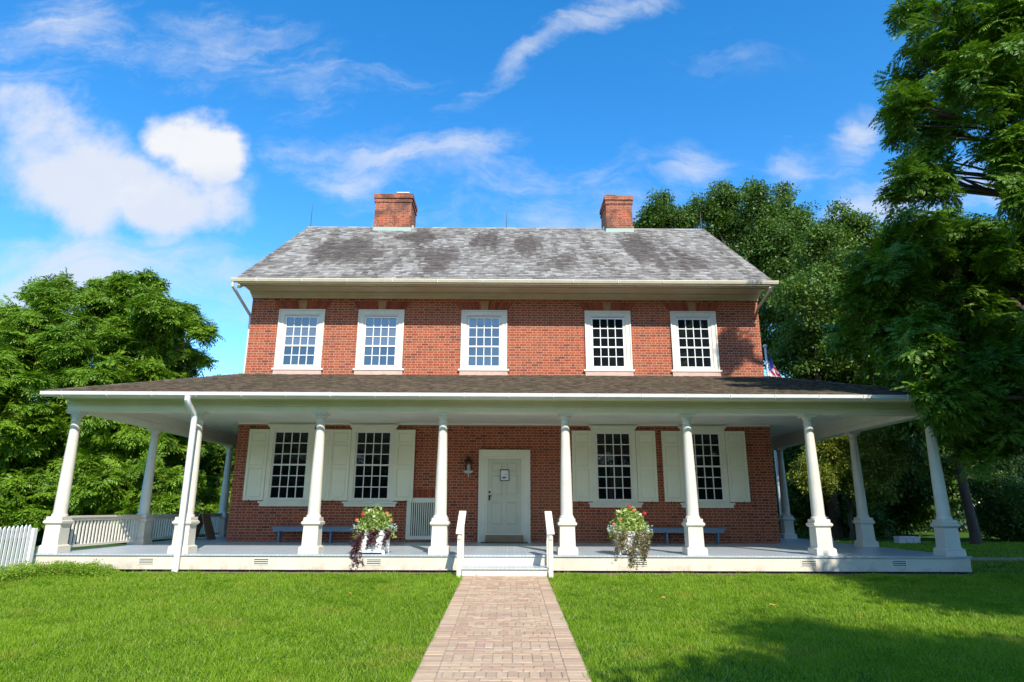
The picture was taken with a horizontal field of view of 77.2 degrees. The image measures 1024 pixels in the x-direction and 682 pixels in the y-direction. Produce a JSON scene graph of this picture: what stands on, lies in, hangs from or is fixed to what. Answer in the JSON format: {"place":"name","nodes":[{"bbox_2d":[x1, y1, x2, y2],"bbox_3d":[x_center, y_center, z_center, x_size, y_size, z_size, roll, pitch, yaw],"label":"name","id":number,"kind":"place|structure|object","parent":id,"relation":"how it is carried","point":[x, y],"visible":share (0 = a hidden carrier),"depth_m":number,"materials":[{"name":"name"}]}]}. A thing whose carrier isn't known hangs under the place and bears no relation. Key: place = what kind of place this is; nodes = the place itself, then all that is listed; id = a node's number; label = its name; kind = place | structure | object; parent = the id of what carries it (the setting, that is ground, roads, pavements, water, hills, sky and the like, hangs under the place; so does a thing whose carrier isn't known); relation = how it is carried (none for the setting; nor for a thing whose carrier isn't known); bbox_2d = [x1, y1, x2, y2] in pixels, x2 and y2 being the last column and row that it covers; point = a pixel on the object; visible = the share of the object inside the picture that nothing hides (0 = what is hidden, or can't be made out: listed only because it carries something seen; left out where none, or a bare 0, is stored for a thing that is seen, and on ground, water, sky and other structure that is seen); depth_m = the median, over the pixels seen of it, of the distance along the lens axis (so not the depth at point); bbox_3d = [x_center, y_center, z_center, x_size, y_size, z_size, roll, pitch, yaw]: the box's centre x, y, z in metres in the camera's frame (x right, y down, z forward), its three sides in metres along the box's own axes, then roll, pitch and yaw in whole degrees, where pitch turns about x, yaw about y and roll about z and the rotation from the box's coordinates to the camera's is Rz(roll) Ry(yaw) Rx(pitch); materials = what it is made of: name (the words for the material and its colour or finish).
{"place":"outdoors","nodes":[
{"label":"outdoors","id":0,"kind":"place"},
{"bbox_2d":[411,576,591,681],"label":"path","id":1,"kind":"structure","parent":0,"point":[513,648],"depth_m":7.46,"materials":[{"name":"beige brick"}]},
{"bbox_2d":[485,535,522,542],"bbox_3d":[-0.217,5.577,18.086,1.060,0.188,0.300,0,-15,0],"label":"doorstep","id":2,"kind":"object","parent":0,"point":[504,538],"visible":1,"depth_m":17.94,"materials":[{"name":"grey stone"}]},
{"bbox_2d":[0,0,1009,502],"label":"sky","id":3,"kind":"structure","parent":0,"point":[187,141],"materials":[{"name":"blue"}]},
{"bbox_2d":[0,512,1023,681],"bbox_3d":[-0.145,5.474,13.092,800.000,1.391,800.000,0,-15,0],"label":"ground","id":4,"kind":"structure","parent":0,"point":[963,536],"depth_m":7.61,"materials":[{"name":"green plant"}]},
{"bbox_2d":[0,525,37,569],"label":"picket fence","id":5,"kind":"object","parent":4,"relation":"on","point":[30,535],"visible":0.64,"depth_m":12.75,"materials":[{"name":"paint"}]},
{"bbox_2d":[0,293,72,542],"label":"walnut tree","id":6,"kind":"object","parent":4,"relation":"on","point":[28,495],"visible":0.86,"depth_m":22.13,"materials":[{"name":"green plant"}]},
{"bbox_2d":[0,559,119,582],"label":"plants","id":7,"kind":"object","parent":4,"relation":"on","point":[93,569],"visible":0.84,"depth_m":12.44,"materials":[{"name":"green plant"}]},
{"bbox_2d":[0,267,225,542],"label":"walnut tree","id":8,"kind":"object","parent":4,"relation":"on","point":[124,327],"visible":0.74,"depth_m":24.15,"materials":[{"name":"green plant"}]},
{"bbox_2d":[23,443,235,536],"bbox_3d":[-24.023,7.255,33.634,26.521,7.478,9.061,0,-15,0],"label":"thicket","id":9,"kind":"object","parent":4,"relation":"on","point":[218,467],"visible":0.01,"depth_m":30.89,"materials":[{"name":"green plant"}]},
{"bbox_2d":[162,372,241,535],"bbox_3d":[-14.684,5.814,32.164,6.218,8.828,6.562,0,-15,0],"label":"walnut tree","id":10,"kind":"object","parent":4,"relation":"on","point":[210,495],"visible":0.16,"depth_m":30.43,"materials":[{"name":"green plant"}]},
{"bbox_2d":[32,373,971,573],"bbox_3d":[-0.194,3.870,19.867,19.731,5.333,13.517,0,-15,0],"label":"porch","id":11,"kind":"object","parent":4,"relation":"on","point":[788,412],"visible":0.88,"depth_m":14.20,"materials":[{"name":"paint"}]},
{"bbox_2d":[195,514,215,539],"bbox_3d":[-9.279,5.576,19.258,0.624,0.740,0.600,0,-15,0],"label":"board stand","id":12,"kind":"object","parent":11,"relation":"on","point":[205,520],"visible":0.71,"depth_m":19.27,"materials":[{"name":"brown wood"}]},
{"bbox_2d":[272,526,390,542],"bbox_3d":[-5.046,5.416,17.953,3.270,0.420,0.340,0,-15,0],"label":"bench","id":13,"kind":"object","parent":11,"relation":"on","point":[281,529],"visible":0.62,"depth_m":17.84,"materials":[{"name":"paint"}]},
{"bbox_2d":[358,530,389,553],"bbox_3d":[-2.943,4.290,13.714,0.560,0.475,0.560,0,-15,0],"label":"planter","id":14,"kind":"object","parent":11,"relation":"on","point":[376,548],"visible":0.71,"depth_m":13.47,"materials":[{"name":"ceramic"}]},
{"bbox_2d":[349,502,396,571],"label":"flowers","id":15,"kind":"object","parent":14,"relation":"in","point":[376,525],"visible":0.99,"depth_m":13.55,"materials":[{"name":"green plant"}]},
{"bbox_2d":[614,531,645,554],"bbox_3d":[2.517,4.317,13.743,0.560,0.475,0.560,0,-15,0],"label":"planter","id":16,"kind":"object","parent":11,"relation":"on","point":[629,540],"visible":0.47,"depth_m":13.50,"materials":[{"name":"ceramic"}]},
{"bbox_2d":[607,503,652,572],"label":"flowers","id":17,"kind":"object","parent":16,"relation":"in","point":[633,519],"visible":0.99,"depth_m":13.50,"materials":[{"name":"green plant"}]},
{"bbox_2d":[621,528,724,543],"bbox_3d":[4.329,5.464,18.003,3.240,0.420,0.340,0,-15,0],"label":"bench","id":18,"kind":"object","parent":11,"relation":"on","point":[666,531],"visible":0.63,"depth_m":17.89,"materials":[{"name":"paint"}]},
{"bbox_2d":[226,192,780,542],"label":"brick house","id":19,"kind":"structure","parent":4,"relation":"on","point":[393,290],"depth_m":19.55,"materials":[{"name":"brick"}]},
{"bbox_2d":[242,424,333,505],"bbox_3d":[-6.511,3.616,18.738,2.470,2.350,0.188,0,-15,0],"label":"window","id":20,"kind":"structure","parent":19,"relation":"in","point":[287,452],"depth_m":18.74,"materials":[{"name":"paint"}]},
{"bbox_2d":[271,300,332,373],"bbox_3d":[-6.507,-0.112,19.734,1.810,2.407,0.143,0,-15,0],"label":"window","id":21,"kind":"structure","parent":19,"relation":"in","point":[300,330],"depth_m":19.74,"materials":[{"name":"beige paint"}]},
{"bbox_2d":[328,425,415,506],"bbox_3d":[-4.088,3.628,18.751,2.470,2.350,0.188,0,-15,0],"label":"window","id":22,"kind":"structure","parent":19,"relation":"in","point":[380,459],"depth_m":18.74,"materials":[{"name":"paint"}]},
{"bbox_2d":[353,300,411,374],"bbox_3d":[-4.049,-0.099,19.747,1.810,2.407,0.143,0,-15,0],"label":"window","id":23,"kind":"structure","parent":19,"relation":"in","point":[380,330],"depth_m":19.75,"materials":[{"name":"beige paint"}]},
{"bbox_2d":[464,456,472,476],"bbox_3d":[-1.266,3.663,18.666,0.260,0.600,0.255,0,-15,0],"label":"wall lantern","id":24,"kind":"object","parent":19,"relation":"attached to","point":[468,471],"depth_m":18.63,"materials":[{"name":"grey metal"}]},
{"bbox_2d":[456,301,512,374],"bbox_3d":[-0.861,-0.083,19.764,1.810,2.407,0.143,0,-15,0],"label":"window","id":25,"kind":"structure","parent":19,"relation":"in","point":[483,351],"depth_m":19.77,"materials":[{"name":"beige paint"}]},
{"bbox_2d":[487,459,520,532],"bbox_3d":[-0.222,4.473,18.571,0.973,2.083,0.122,0,-15,0],"label":"door","id":26,"kind":"structure","parent":19,"relation":"in","point":[504,497],"depth_m":18.56,"materials":[{"name":"paint"}]},
{"bbox_2d":[500,469,508,480],"bbox_3d":[-0.215,3.914,18.710,0.270,0.325,0.025,0,-15,0],"label":"notice","id":27,"kind":"object","parent":19,"relation":"attached to","point":[504,474],"visible":1,"depth_m":18.71,"materials":[{"name":"white paper"}]},
{"bbox_2d":[578,302,634,375],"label":"window","id":28,"kind":"structure","parent":19,"relation":"in","point":[608,340],"depth_m":19.80,"materials":[{"name":"beige paint"}]},
{"bbox_2d":[571,426,658,507],"bbox_3d":[2.994,3.665,18.788,2.470,2.350,0.188,0,-15,0],"label":"window","id":29,"kind":"structure","parent":19,"relation":"in","point":[606,472],"depth_m":18.78,"materials":[{"name":"paint"}]},
{"bbox_2d":[663,302,722,375],"bbox_3d":[5.621,-0.050,19.798,1.810,2.407,0.143,0,-15,0],"label":"window","id":30,"kind":"structure","parent":19,"relation":"in","point":[694,338],"depth_m":19.81,"materials":[{"name":"beige paint"}]},
{"bbox_2d":[661,426,750,507],"bbox_3d":[5.648,3.678,18.802,2.470,2.350,0.188,0,-15,0],"label":"window","id":31,"kind":"structure","parent":19,"relation":"in","point":[710,451],"depth_m":18.79,"materials":[{"name":"paint"}]},
{"bbox_2d":[456,511,554,577],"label":"porch steps","id":32,"kind":"structure","parent":4,"relation":"on","point":[508,570],"depth_m":12.62,"materials":[{"name":"beige paint"}]},
{"bbox_2d":[0,570,1023,681],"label":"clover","id":33,"kind":"object","parent":4,"relation":"on","point":[806,589],"visible":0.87,"depth_m":9.60,"materials":[{"name":"green plant"}]},
{"bbox_2d":[27,397,1023,519],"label":"wood","id":34,"kind":"object","parent":4,"relation":"on","point":[974,504],"depth_m":51.96,"materials":[{"name":"green plant"}]},
{"bbox_2d":[134,571,974,575],"bbox_3d":[0.932,4.785,13.213,17.350,0.001,0.730,0,-15,0],"label":"soil strip","id":35,"kind":"object","parent":4,"relation":"on","point":[555,573],"visible":0.31,"depth_m":13.22,"materials":[{"name":"brown soil"}]},
{"bbox_2d":[633,187,706,228],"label":"forest tree","id":36,"kind":"object","parent":4,"relation":"on","point":[659,212],"visible":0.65,"depth_m":43.28,"materials":[{"name":"green plant"}]},
{"bbox_2d":[686,176,829,369],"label":"forest tree","id":37,"kind":"object","parent":4,"relation":"on","point":[757,229],"visible":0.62,"depth_m":41.04,"materials":[{"name":"green plant"}]},
{"bbox_2d":[763,344,781,515],"bbox_3d":[13.058,4.789,31.962,0.230,9.560,0.224,0,-15,0],"label":"flagpole","id":38,"kind":"object","parent":4,"relation":"on","point":[775,452],"visible":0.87,"depth_m":31.59,"materials":[{"name":"silver metal"}]},
{"bbox_2d":[768,356,780,376],"bbox_3d":[13.427,1.525,32.698,0.575,1.750,0.235,-1,-15,5],"label":"flag","id":39,"kind":"object","parent":38,"relation":"hanging from","point":[774,371],"visible":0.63,"depth_m":32.72,"materials":[{"name":"multicoloured fabric"}]},
{"bbox_2d":[764,196,903,537],"bbox_3d":[17.519,0.701,32.713,9.356,18.507,6.316,0,-15,0],"label":"forest tree","id":40,"kind":"object","parent":4,"relation":"on","point":[822,277],"visible":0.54,"depth_m":32.78,"materials":[{"name":"green plant"}]},
{"bbox_2d":[786,424,913,541],"bbox_3d":[14.399,6.017,27.092,4.206,5.397,4.163,10,-17,-32],"label":"shrub","id":41,"kind":"object","parent":4,"relation":"on","point":[880,456],"visible":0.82,"depth_m":26.75,"materials":[{"name":"green plant"}]},
{"bbox_2d":[772,433,980,538],"bbox_3d":[18.359,7.375,32.569,11.795,6.549,5.581,3,-15,-11],"label":"shrub","id":42,"kind":"object","parent":4,"relation":"on","point":[914,509],"visible":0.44,"depth_m":31.70,"materials":[{"name":"green plant"}]},
{"bbox_2d":[772,431,1023,531],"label":"thicket","id":43,"kind":"object","parent":4,"relation":"on","point":[1012,465],"visible":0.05,"depth_m":38.96,"materials":[{"name":"green plant"}]},
{"bbox_2d":[819,288,982,544],"bbox_3d":[18.825,2.616,27.240,10.074,12.078,6.810,0,-15,0],"label":"forest tree","id":44,"kind":"object","parent":4,"relation":"on","point":[844,346],"visible":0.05,"depth_m":26.60,"materials":[{"name":"green plant"}]},
{"bbox_2d":[893,536,920,542],"bbox_3d":[15.875,7.985,25.773,0.880,0.270,0.400,0,-15,0],"label":"stone bench","id":45,"kind":"object","parent":4,"relation":"on","point":[905,539],"visible":0.91,"depth_m":25.60,"materials":[{"name":"grey"}]},
{"bbox_2d":[815,203,1023,484],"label":"walnut tree","id":46,"kind":"object","parent":4,"relation":"on","point":[954,349],"visible":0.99,"depth_m":15.00,"materials":[{"name":"green plant"}]},
{"bbox_2d":[867,0,1023,233],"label":"walnut tree","id":47,"kind":"object","parent":4,"relation":"on","point":[977,61],"visible":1,"depth_m":12.23,"materials":[{"name":"green plant"}]},
{"bbox_2d":[966,470,1023,541],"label":"shrub","id":48,"kind":"object","parent":4,"relation":"on","point":[1000,513],"visible":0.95,"depth_m":27.57,"materials":[{"name":"green plant"}]},
{"bbox_2d":[970,557,1023,560],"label":"side path","id":49,"kind":"structure","parent":0,"point":[991,558],"depth_m":17.36,"materials":[{"name":"grey concrete"}]}
]}

